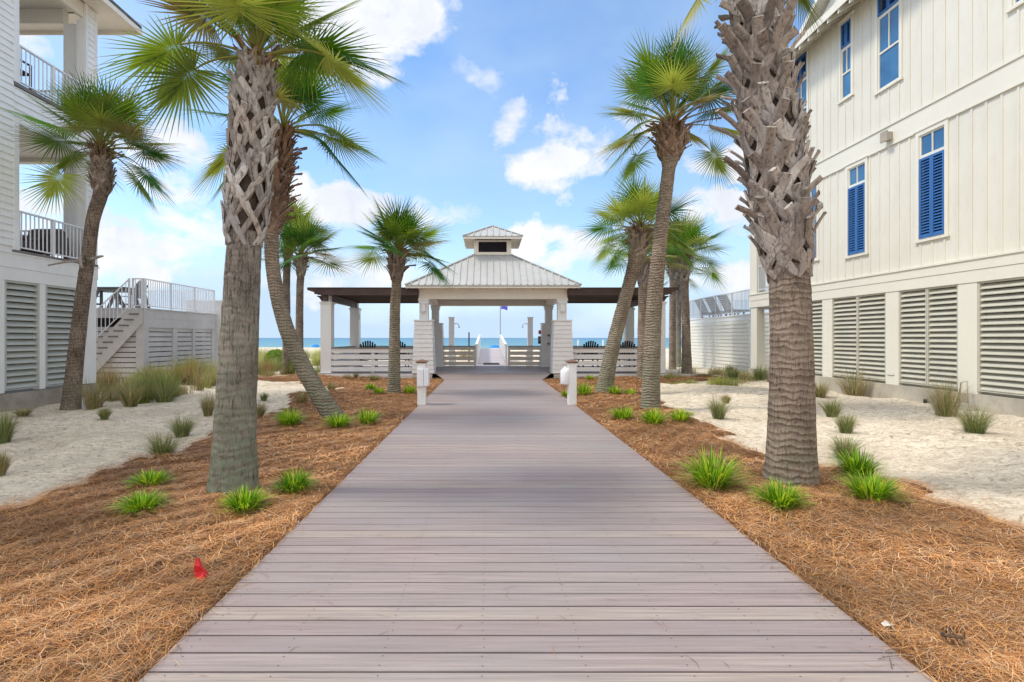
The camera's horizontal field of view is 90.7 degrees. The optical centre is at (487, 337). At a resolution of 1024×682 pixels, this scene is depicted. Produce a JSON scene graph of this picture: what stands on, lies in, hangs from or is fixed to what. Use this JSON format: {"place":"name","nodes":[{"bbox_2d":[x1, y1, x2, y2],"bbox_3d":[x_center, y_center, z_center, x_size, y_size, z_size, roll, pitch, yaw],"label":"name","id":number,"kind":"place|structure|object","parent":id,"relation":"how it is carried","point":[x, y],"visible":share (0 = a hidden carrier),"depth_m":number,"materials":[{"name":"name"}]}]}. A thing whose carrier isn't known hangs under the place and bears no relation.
{"place":"outdoors","nodes":[
{"label":"outdoors","id":0,"kind":"place"},
{"bbox_2d":[177,353,281,376],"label":"dune grass","id":1,"kind":"structure","parent":0,"point":[268,372],"depth_m":20.29,"materials":[{"name":"plant"}]},
{"bbox_2d":[19,0,814,337],"label":"sky","id":2,"kind":"structure","parent":0,"point":[497,125],"materials":[{"name":"blue"}]},
{"bbox_2d":[259,338,681,347],"bbox_3d":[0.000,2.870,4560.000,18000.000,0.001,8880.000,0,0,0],"label":"sea","id":3,"kind":"structure","parent":0,"point":[341,342],"depth_m":386.55,"materials":[{"name":"liquid"}]},
{"bbox_2d":[0,347,1023,527],"bbox_3d":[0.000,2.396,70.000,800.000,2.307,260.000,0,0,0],"label":"ground","id":4,"kind":"structure","parent":0,"point":[959,468],"depth_m":7.79,"materials":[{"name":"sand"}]},
{"bbox_2d":[0,448,14,475],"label":"grass tuft","id":5,"kind":"object","parent":4,"relation":"on","point":[4,467],"visible":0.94,"depth_m":5.71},
{"bbox_2d":[0,405,28,443],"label":"grass tuft","id":6,"kind":"object","parent":4,"relation":"on","point":[7,427],"visible":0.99,"depth_m":7.44,"materials":[{"name":"plant"}]},
{"bbox_2d":[2,407,37,415],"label":"grass tuft","id":7,"kind":"object","parent":4,"relation":"on","point":[24,412],"visible":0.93,"depth_m":9.74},
{"bbox_2d":[0,0,142,411],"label":"beach house","id":8,"kind":"structure","parent":4,"relation":"on","point":[37,294],"depth_m":11.65,"materials":[{"name":"white paint"}]},
{"bbox_2d":[20,59,31,89],"bbox_3d":[-10.620,-6.015,11.235,0.560,0.980,0.510,0,0,0],"label":"balcony chair","id":9,"kind":"object","parent":8,"relation":"on","point":[23,73],"visible":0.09,"depth_m":11.45,"materials":[{"name":"black plastic"}]},
{"bbox_2d":[20,235,40,253],"bbox_3d":[-10.720,-2.100,11.370,0.680,0.400,0.760,0,0,0],"label":"wicker ottoman","id":10,"kind":"object","parent":8,"relation":"on","point":[28,242],"visible":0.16,"depth_m":11.48,"materials":[{"name":"wicker"}]},
{"bbox_2d":[20,229,68,258],"bbox_3d":[-10.720,-2.277,12.170,0.840,0.755,0.680,0,0,0],"label":"wicker armchair","id":11,"kind":"object","parent":8,"relation":"on","point":[60,240],"visible":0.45,"depth_m":12.15,"materials":[{"name":"wicker"}]},
{"bbox_2d":[64,376,115,409],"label":"grass tuft","id":12,"kind":"object","parent":4,"relation":"on","point":[97,400],"visible":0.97,"depth_m":10.63,"materials":[{"name":"plant"}]},
{"bbox_2d":[0,64,186,409],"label":"palm tree","id":13,"kind":"object","parent":4,"relation":"on","point":[93,111],"visible":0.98,"depth_m":10.82,"materials":[{"name":"green plant"}]},
{"bbox_2d":[96,406,114,419],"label":"grass tuft","id":14,"kind":"object","parent":4,"relation":"on","point":[103,414],"visible":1,"depth_m":8.96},
{"bbox_2d":[104,378,150,406],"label":"grass tuft","id":15,"kind":"object","parent":4,"relation":"on","point":[132,399],"visible":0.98,"depth_m":10.94,"materials":[{"name":"plant"}]},
{"bbox_2d":[96,278,216,382],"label":"raised deck","id":16,"kind":"structure","parent":4,"relation":"on","point":[141,336],"depth_m":17.63,"materials":[{"name":"grey paint"}]},
{"bbox_2d":[96,291,104,307],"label":"adirondack chair","id":17,"kind":"object","parent":16,"relation":"on","point":[101,297],"visible":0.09,"depth_m":17.84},
{"bbox_2d":[96,287,140,307],"bbox_3d":[-13.254,-1.385,18.000,1.432,0.750,1.100,0,0,0],"label":"patio table","id":18,"kind":"object","parent":16,"relation":"on","point":[108,289],"visible":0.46,"depth_m":17.60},
{"bbox_2d":[114,281,149,307],"bbox_3d":[-12.460,-1.510,17.750,0.820,1.000,0.800,0,0,0],"label":"adirondack chair","id":19,"kind":"object","parent":16,"relation":"on","point":[137,289],"visible":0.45,"depth_m":17.50,"materials":[{"name":"wood"}]},
{"bbox_2d":[96,352,217,403],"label":"dune grass","id":20,"kind":"structure","parent":4,"relation":"on","point":[185,375],"depth_m":13.98,"materials":[{"name":"plant"}]},
{"bbox_2d":[129,428,193,457],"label":"grass tuft","id":21,"kind":"object","parent":4,"relation":"on","point":[159,449],"visible":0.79,"depth_m":6.41,"materials":[{"name":"plant"}]},
{"bbox_2d":[141,380,194,402],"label":"grass tuft","id":22,"kind":"object","parent":4,"relation":"on","point":[163,397],"visible":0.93,"depth_m":12.15,"materials":[{"name":"plant"}]},
{"bbox_2d":[159,412,203,437],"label":"grass tuft","id":23,"kind":"object","parent":4,"relation":"on","point":[177,425],"visible":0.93,"depth_m":7.93,"materials":[{"name":"plant"}]},
{"bbox_2d":[185,300,221,368],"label":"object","id":24,"kind":"structure","parent":4,"relation":"on","point":[218,304],"depth_m":21.75,"materials":[{"name":"white paint"}]},
{"bbox_2d":[195,391,214,415],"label":"grass tuft","id":25,"kind":"object","parent":4,"relation":"on","point":[208,407],"visible":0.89,"depth_m":9.90,"materials":[{"name":"plant"}]},
{"bbox_2d":[0,374,443,681],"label":"pine straw","id":26,"kind":"object","parent":4,"relation":"on","point":[145,619],"visible":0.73,"depth_m":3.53,"materials":[{"name":"plant"}]},
{"bbox_2d":[101,488,175,520],"bbox_3d":[-3.047,1.440,4.432,0.578,0.227,0.587,0,0,-36],"label":"liriope clump","id":27,"kind":"object","parent":26,"relation":"on","point":[146,501],"visible":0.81,"depth_m":4.40,"materials":[{"name":"green plant"}]},
{"bbox_2d":[120,467,182,488],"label":"liriope clump","id":28,"kind":"object","parent":26,"relation":"on","point":[148,476],"visible":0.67,"depth_m":5.09,"materials":[{"name":"green plant"}]},
{"bbox_2d":[194,558,208,579],"bbox_3d":[-1.806,1.490,3.186,0.076,0.202,0.064,-9,-6,-15],"label":"marker flag","id":29,"kind":"object","parent":26,"relation":"on","point":[200,572],"visible":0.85,"depth_m":3.18,"materials":[{"name":"red plastic"}]},
{"bbox_2d":[210,482,279,520],"bbox_3d":[-2.164,1.438,4.533,0.627,0.287,0.622,0,0,0],"label":"liriope clump","id":30,"kind":"object","parent":26,"relation":"on","point":[246,503],"visible":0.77,"depth_m":4.48,"materials":[{"name":"green plant"}]},
{"bbox_2d":[89,0,412,497],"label":"palm tree","id":31,"kind":"object","parent":26,"relation":"on","point":[249,156],"visible":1,"depth_m":4.95,"materials":[{"name":"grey plant"}]},
{"bbox_2d":[257,400,267,417],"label":"grass tuft","id":32,"kind":"object","parent":26,"relation":"on","point":[260,411],"visible":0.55,"depth_m":9.85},
{"bbox_2d":[178,37,389,417],"bbox_3d":[-3.944,-1.991,9.810,3.614,7.660,3.440,0,0,-41],"label":"palm tree","id":33,"kind":"object","parent":26,"relation":"on","point":[319,394],"visible":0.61,"depth_m":9.66,"materials":[{"name":"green plant"}]},
{"bbox_2d":[265,405,313,428],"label":"liriope clump","id":34,"kind":"object","parent":26,"relation":"on","point":[287,419],"visible":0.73,"depth_m":8.60,"materials":[{"name":"green plant"}]},
{"bbox_2d":[265,465,325,496],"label":"liriope clump","id":35,"kind":"object","parent":26,"relation":"on","point":[290,484],"visible":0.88,"depth_m":5.05,"materials":[{"name":"green plant"}]},
{"bbox_2d":[325,380,339,390],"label":"grass tuft","id":36,"kind":"object","parent":26,"relation":"on","point":[331,385],"visible":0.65,"depth_m":14.24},
{"bbox_2d":[319,410,355,427],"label":"liriope clump","id":37,"kind":"object","parent":26,"relation":"on","point":[338,422],"visible":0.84,"depth_m":8.61,"materials":[{"name":"green plant"}]},
{"bbox_2d":[355,406,385,425],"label":"liriope clump","id":38,"kind":"object","parent":26,"relation":"on","point":[371,418],"visible":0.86,"depth_m":8.97,"materials":[{"name":"green plant"}]},
{"bbox_2d":[365,383,377,389],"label":"liriope clump","id":39,"kind":"object","parent":26,"relation":"on","point":[370,387],"visible":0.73,"depth_m":14.56,"materials":[{"name":"green plant"}]},
{"bbox_2d":[373,386,386,393],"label":"liriope clump","id":40,"kind":"object","parent":26,"relation":"on","point":[378,390],"visible":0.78,"depth_m":13.67,"materials":[{"name":"green plant"}]},
{"bbox_2d":[344,192,454,392],"bbox_3d":[-2.491,-1.067,14.028,3.130,5.780,2.961,0,0,-27],"label":"palm tree","id":41,"kind":"object","parent":26,"relation":"on","point":[400,230],"visible":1,"depth_m":13.84,"materials":[{"name":"green plant"}]},
{"bbox_2d":[399,383,416,393],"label":"liriope clump","id":42,"kind":"object","parent":26,"relation":"on","point":[409,390],"visible":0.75,"depth_m":13.89,"materials":[{"name":"green plant"}]},
{"bbox_2d":[259,393,269,400],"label":"grass tuft","id":43,"kind":"object","parent":4,"relation":"on","point":[264,397],"visible":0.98,"depth_m":12.47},
{"bbox_2d":[264,349,281,364],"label":"green shrub","id":44,"kind":"object","parent":4,"relation":"on","point":[272,352],"visible":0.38,"depth_m":24.91,"materials":[{"name":"green plant"}]},
{"bbox_2d":[263,195,339,374],"bbox_3d":[-8.116,-2.162,20.778,3.879,7.995,3.838,0,0,-42],"label":"palm tree","id":45,"kind":"object","parent":4,"relation":"on","point":[286,287],"visible":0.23,"depth_m":20.66,"materials":[{"name":"green plant"}]},
{"bbox_2d":[294,389,309,402],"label":"grass tuft","id":46,"kind":"object","parent":4,"relation":"on","point":[304,398],"visible":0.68,"depth_m":11.63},
{"bbox_2d":[261,210,355,373],"bbox_3d":[-7.452,-1.733,20.040,4.077,7.134,4.359,0,0,0],"label":"palm tree","id":47,"kind":"object","parent":4,"relation":"on","point":[304,236],"visible":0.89,"depth_m":19.86,"materials":[{"name":"green plant"}]},
{"bbox_2d":[258,344,368,374],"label":"dune grass","id":48,"kind":"structure","parent":4,"relation":"on","point":[315,359],"depth_m":24.63,"materials":[{"name":"plant"}]},
{"bbox_2d":[445,365,538,365],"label":"landing slab","id":49,"kind":"structure","parent":4,"relation":"on","point":[507,365],"depth_m":25.11,"materials":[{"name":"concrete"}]},
{"bbox_2d":[448,317,459,365],"bbox_3d":[-1.633,0.180,24.857,0.575,2.400,0.386,0,0,0],"label":"shower post","id":50,"kind":"object","parent":49,"relation":"on","point":[451,331],"visible":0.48,"depth_m":24.77,"materials":[{"name":"wood"}]},
{"bbox_2d":[476,348,506,365],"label":"beach walkway","id":51,"kind":"structure","parent":49,"relation":"on","point":[490,355],"depth_m":30.08,"materials":[{"name":"white wood"}]},
{"bbox_2d":[475,335,480,363],"bbox_3d":[-0.580,0.660,32.000,0.140,1.760,12.900,0,0,0],"label":"walkway railing","id":52,"kind":"object","parent":51,"relation":"attached to","point":[478,344],"visible":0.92,"depth_m":29.79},
{"bbox_2d":[499,335,507,364],"bbox_3d":[0.960,0.660,32.000,0.140,1.760,12.900,0,0,0],"label":"walkway railing","id":53,"kind":"object","parent":51,"relation":"attached to","point":[503,344],"visible":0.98,"depth_m":28.95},
{"bbox_2d":[521,317,532,365],"bbox_3d":[1.962,0.180,24.857,0.575,2.400,0.386,0,0,0],"label":"shower post","id":54,"kind":"object","parent":49,"relation":"on","point":[529,323],"visible":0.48,"depth_m":24.77,"materials":[{"name":"wood"}]},
{"bbox_2d":[436,373,549,379],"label":"entry ramp","id":55,"kind":"structure","parent":4,"relation":"on","point":[493,376],"depth_m":18.86,"materials":[{"name":"grey wood"}]},
{"bbox_2d":[307,225,679,378],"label":"pavilion","id":56,"kind":"structure","parent":4,"relation":"on","point":[492,270],"depth_m":19.24,"materials":[{"name":"white wood"}]},
{"bbox_2d":[359,341,377,366],"bbox_3d":[-4.917,0.730,20.911,0.800,1.220,0.820,0,0,-7],"label":"adirondack chair","id":57,"kind":"object","parent":56,"relation":"on","point":[368,345],"visible":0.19,"depth_m":20.61,"materials":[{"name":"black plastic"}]},
{"bbox_2d":[400,341,408,366],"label":"adirondack chair","id":58,"kind":"object","parent":56,"relation":"on","point":[404,353],"visible":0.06,"depth_m":20.61,"materials":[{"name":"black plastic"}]},
{"bbox_2d":[578,341,598,366],"bbox_3d":[4.169,0.730,20.911,0.800,1.220,0.820,0,0,-7],"label":"adirondack chair","id":59,"kind":"object","parent":56,"relation":"on","point":[593,343],"visible":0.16,"depth_m":20.61,"materials":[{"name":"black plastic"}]},
{"bbox_2d":[618,341,635,366],"bbox_3d":[5.681,0.730,20.910,0.800,1.220,0.820,0,0,-3],"label":"adirondack chair","id":60,"kind":"object","parent":56,"relation":"on","point":[624,344],"visible":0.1,"depth_m":20.60,"materials":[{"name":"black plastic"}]},
{"bbox_2d":[500,306,506,334],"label":"flagpole","id":61,"kind":"object","parent":4,"relation":"on","point":[503,307],"visible":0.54,"depth_m":51.95,"materials":[{"name":"metal"}]},
{"bbox_2d":[139,380,935,681],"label":"boardwalk","id":62,"kind":"structure","parent":4,"relation":"on","point":[600,537],"depth_m":3.21,"materials":[{"name":"grey wood"}]},
{"bbox_2d":[416,359,429,404],"bbox_3d":[-1.512,1.038,11.760,0.305,1.065,0.310,0,0,0],"label":"path post","id":63,"kind":"object","parent":62,"relation":"on","point":[423,376],"visible":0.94,"depth_m":11.69,"materials":[{"name":"white paint"}]},
{"bbox_2d":[142,392,911,681],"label":"stray needles","id":64,"kind":"object","parent":62,"relation":"on","point":[512,586],"visible":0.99,"depth_m":3.13,"materials":[{"name":"brown plant"}]},
{"bbox_2d":[560,359,578,404],"bbox_3d":[1.900,1.038,11.775,0.410,1.065,0.280,0,0,0],"label":"path post","id":65,"kind":"object","parent":62,"relation":"on","point":[568,375],"visible":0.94,"depth_m":11.69,"materials":[{"name":"white paint"}]},
{"bbox_2d":[664,263,707,366],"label":"palm tree","id":66,"kind":"object","parent":4,"relation":"on","point":[678,327],"visible":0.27,"depth_m":25.38,"materials":[{"name":"brown plant"}]},
{"bbox_2d":[665,246,711,368],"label":"palm tree","id":67,"kind":"object","parent":4,"relation":"on","point":[672,274],"visible":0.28,"depth_m":24.36,"materials":[{"name":"brown plant"}]},
{"bbox_2d":[649,204,735,373],"bbox_3d":[8.160,-1.844,21.201,3.904,7.377,4.089,0,0,-24],"label":"palm tree","id":68,"kind":"object","parent":4,"relation":"on","point":[692,237],"visible":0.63,"depth_m":21.03,"materials":[{"name":"green plant"}]},
{"bbox_2d":[678,364,743,375],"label":"dune grass","id":69,"kind":"structure","parent":4,"relation":"on","point":[719,372],"depth_m":20.21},
{"bbox_2d":[664,370,768,385],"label":"dune grass","id":70,"kind":"structure","parent":4,"relation":"on","point":[744,378],"depth_m":16.88,"materials":[{"name":"plant"}]},
{"bbox_2d":[700,394,735,419],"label":"grass tuft","id":71,"kind":"object","parent":4,"relation":"on","point":[718,412],"visible":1,"depth_m":9.66,"materials":[{"name":"plant"}]},
{"bbox_2d":[719,393,732,403],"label":"grass tuft","id":72,"kind":"object","parent":4,"relation":"on","point":[727,398],"visible":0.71,"depth_m":11.63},
{"bbox_2d":[689,286,769,373],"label":"raised deck","id":73,"kind":"structure","parent":4,"relation":"on","point":[719,341],"depth_m":23.42,"materials":[{"name":"beige paint"}]},
{"bbox_2d":[697,300,718,317],"bbox_3d":[11.871,-1.510,26.836,1.550,1.000,0.640,0,0,-12],"label":"lounge chair","id":74,"kind":"object","parent":73,"relation":"on","point":[703,308],"visible":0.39,"depth_m":26.74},
{"bbox_2d":[708,297,738,316],"bbox_3d":[11.871,-1.510,25.536,1.550,1.000,0.640,0,0,-12],"label":"lounge chair","id":75,"kind":"object","parent":73,"relation":"on","point":[711,304],"visible":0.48,"depth_m":25.41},
{"bbox_2d":[722,295,749,315],"bbox_3d":[11.871,-1.510,24.136,1.550,1.000,0.640,0,0,-12],"label":"lounge chair","id":76,"kind":"object","parent":73,"relation":"on","point":[724,301],"visible":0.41,"depth_m":23.96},
{"bbox_2d":[749,322,750,367],"bbox_3d":[10.978,0.390,20.775,0.019,2.120,0.890,0,0,0],"label":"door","id":77,"kind":"structure","parent":73,"relation":"in","point":[749,322],"depth_m":21.06,"materials":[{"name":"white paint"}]},
{"bbox_2d":[725,366,741,380],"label":"grass tuft","id":78,"kind":"object","parent":4,"relation":"on","point":[735,371],"visible":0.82,"depth_m":18.19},
{"bbox_2d":[749,364,767,379],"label":"grass tuft","id":79,"kind":"object","parent":4,"relation":"on","point":[758,373],"visible":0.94,"depth_m":17.90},
{"bbox_2d":[543,373,1023,681],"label":"pine straw","id":80,"kind":"object","parent":4,"relation":"on","point":[950,657],"visible":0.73,"depth_m":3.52,"materials":[{"name":"plant"}]},
{"bbox_2d":[577,380,595,395],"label":"liriope clump","id":81,"kind":"object","parent":80,"relation":"on","point":[586,390],"visible":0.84,"depth_m":13.51,"materials":[{"name":"green plant"}]},
{"bbox_2d":[604,384,624,394],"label":"liriope clump","id":82,"kind":"object","parent":80,"relation":"on","point":[615,390],"visible":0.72,"depth_m":13.54,"materials":[{"name":"green plant"}]},
{"bbox_2d":[607,404,638,420],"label":"liriope clump","id":83,"kind":"object","parent":80,"relation":"on","point":[619,415],"visible":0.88,"depth_m":9.52,"materials":[{"name":"green plant"}]},
{"bbox_2d":[574,170,702,392],"bbox_3d":[4.346,-1.479,14.334,3.432,6.674,3.291,0,0,29],"label":"palm tree","id":84,"kind":"object","parent":80,"relation":"on","point":[635,202],"visible":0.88,"depth_m":14.02,"materials":[{"name":"green plant"}]},
{"bbox_2d":[596,213,694,378],"bbox_3d":[5.577,-1.398,17.737,3.645,6.206,3.472,0,0,0],"label":"palm tree","id":85,"kind":"object","parent":80,"relation":"on","point":[642,279],"visible":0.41,"depth_m":17.75,"materials":[{"name":"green plant"}]},
{"bbox_2d":[636,405,671,425],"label":"liriope clump","id":86,"kind":"object","parent":80,"relation":"on","point":[651,418],"visible":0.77,"depth_m":8.87,"materials":[{"name":"green plant"}]},
{"bbox_2d":[593,23,739,408],"bbox_3d":[4.025,-2.435,11.001,3.565,8.561,3.822,0,0,-44],"label":"palm tree","id":87,"kind":"object","parent":80,"relation":"on","point":[670,78],"visible":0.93,"depth_m":10.73,"materials":[{"name":"green plant"}]},
{"bbox_2d":[664,406,695,421],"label":"liriope clump","id":88,"kind":"object","parent":80,"relation":"on","point":[682,416],"visible":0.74,"depth_m":9.10,"materials":[{"name":"green plant"}]},
{"bbox_2d":[670,443,760,495],"bbox_3d":[2.320,1.336,5.229,0.956,0.498,0.910,0,0,0],"label":"liriope clump","id":89,"kind":"object","parent":80,"relation":"on","point":[708,476],"visible":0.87,"depth_m":5.14,"materials":[{"name":"green plant"}]},
{"bbox_2d":[671,0,826,488],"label":"palm tree","id":90,"kind":"object","parent":80,"relation":"on","point":[772,126],"visible":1,"depth_m":5.20,"materials":[{"name":"brown plant"}]},
{"bbox_2d":[745,477,819,513],"bbox_3d":[2.657,1.415,4.617,0.652,0.323,0.652,0,0,0],"label":"liriope clump","id":91,"kind":"object","parent":80,"relation":"on","point":[773,494],"visible":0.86,"depth_m":4.55,"materials":[{"name":"green plant"}]},
{"bbox_2d":[822,447,900,479],"bbox_3d":[4.089,1.365,5.542,0.781,0.368,0.770,0,0,0],"label":"liriope clump","id":92,"kind":"object","parent":80,"relation":"on","point":[855,462],"visible":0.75,"depth_m":5.50,"materials":[{"name":"green plant"}]},
{"bbox_2d":[826,467,913,509],"bbox_3d":[3.627,1.391,4.760,0.766,0.351,0.713,0,0,0],"label":"liriope clump","id":93,"kind":"object","parent":80,"relation":"on","point":[871,488],"visible":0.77,"depth_m":4.71,"materials":[{"name":"green plant"}]},
{"bbox_2d":[940,625,966,646],"bbox_3d":[2.327,1.492,2.523,0.100,0.100,0.097,19,-22,-38],"label":"pine cone","id":94,"kind":"object","parent":80,"relation":"on","point":[945,634],"visible":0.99,"depth_m":2.52,"materials":[{"name":"plant"}]},
{"bbox_2d":[815,378,829,397],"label":"grass tuft","id":95,"kind":"object","parent":4,"relation":"on","point":[821,391],"visible":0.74,"depth_m":12.73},
{"bbox_2d":[817,395,847,416],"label":"grass tuft","id":96,"kind":"object","parent":4,"relation":"on","point":[832,409],"visible":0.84,"depth_m":10.05,"materials":[{"name":"plant"}]},
{"bbox_2d":[826,411,862,433],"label":"grass tuft","id":97,"kind":"object","parent":4,"relation":"on","point":[844,426],"visible":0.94,"depth_m":8.10,"materials":[{"name":"plant"}]},
{"bbox_2d":[820,431,870,459],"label":"grass tuft","id":98,"kind":"object","parent":4,"relation":"on","point":[846,446],"visible":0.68,"depth_m":6.78,"materials":[{"name":"plant"}]},
{"bbox_2d":[825,365,874,395],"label":"grass tuft","id":99,"kind":"object","parent":4,"relation":"on","point":[857,389],"visible":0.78,"depth_m":13.13,"materials":[{"name":"plant"}]},
{"bbox_2d":[725,0,1023,417],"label":"beach house","id":100,"kind":"structure","parent":4,"relation":"on","point":[915,135],"depth_m":11.76,"materials":[{"name":"beige paint"}]},
{"bbox_2d":[794,47,808,137],"bbox_3d":[10.030,-7.690,16.100,0.170,2.850,0.870,0,0,0],"label":"window","id":101,"kind":"structure","parent":100,"relation":"in","point":[804,87],"depth_m":15.91,"materials":[{"name":"glass"}]},
{"bbox_2d":[810,183,819,261],"bbox_3d":[9.998,-3.550,15.610,0.105,2.450,0.850,0,0,0],"label":"window","id":102,"kind":"structure","parent":100,"relation":"in","point":[814,191],"depth_m":15.29,"materials":[{"name":"beige paint"}]},
{"bbox_2d":[837,9,854,104],"bbox_3d":[10.030,-7.780,14.060,0.170,2.310,0.630,0,0,0],"label":"window","id":103,"kind":"structure","parent":100,"relation":"in","point":[845,26],"depth_m":14.06,"materials":[{"name":"glass"}]},
{"bbox_2d":[844,155,868,258],"bbox_3d":[10.030,-3.495,13.660,0.170,2.600,0.870,0,0,0],"label":"window","id":104,"kind":"structure","parent":100,"relation":"in","point":[856,174],"depth_m":13.65,"materials":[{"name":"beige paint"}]},
{"bbox_2d":[873,0,903,95],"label":"window","id":105,"kind":"structure","parent":100,"relation":"in","point":[888,22],"depth_m":12.62,"materials":[{"name":"glass"}]},
{"bbox_2d":[913,116,949,243],"bbox_3d":[10.030,-3.495,11.350,0.170,2.600,0.890,0,0,0],"label":"window","id":106,"kind":"structure","parent":100,"relation":"in","point":[931,143],"depth_m":11.34,"materials":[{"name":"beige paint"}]},
{"bbox_2d":[1005,0,1023,13],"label":"window","id":107,"kind":"structure","parent":100,"relation":"in","point":[1012,5],"depth_m":9.60,"materials":[{"name":"white paint"}]},
{"bbox_2d":[914,372,984,416],"bbox_3d":[8.677,1.037,9.545,1.320,0.883,1.298,0,0,0],"label":"grass tuft","id":108,"kind":"object","parent":4,"relation":"on","point":[941,403],"visible":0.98,"depth_m":9.47,"materials":[{"name":"plant"}]},
{"bbox_2d":[943,403,1008,433],"bbox_3d":[7.638,1.221,7.924,0.987,0.538,0.934,0,0,0],"label":"grass tuft","id":109,"kind":"object","parent":4,"relation":"on","point":[971,424],"visible":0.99,"depth_m":7.84,"materials":[{"name":"plant"}]},
{"bbox_2d":[956,381,975,410],"bbox_3d":[9.820,1.202,10.380,0.160,0.636,0.280,0,0,0],"label":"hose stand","id":110,"kind":"object","parent":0,"point":[970,407],"visible":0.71,"depth_m":10.29,"materials":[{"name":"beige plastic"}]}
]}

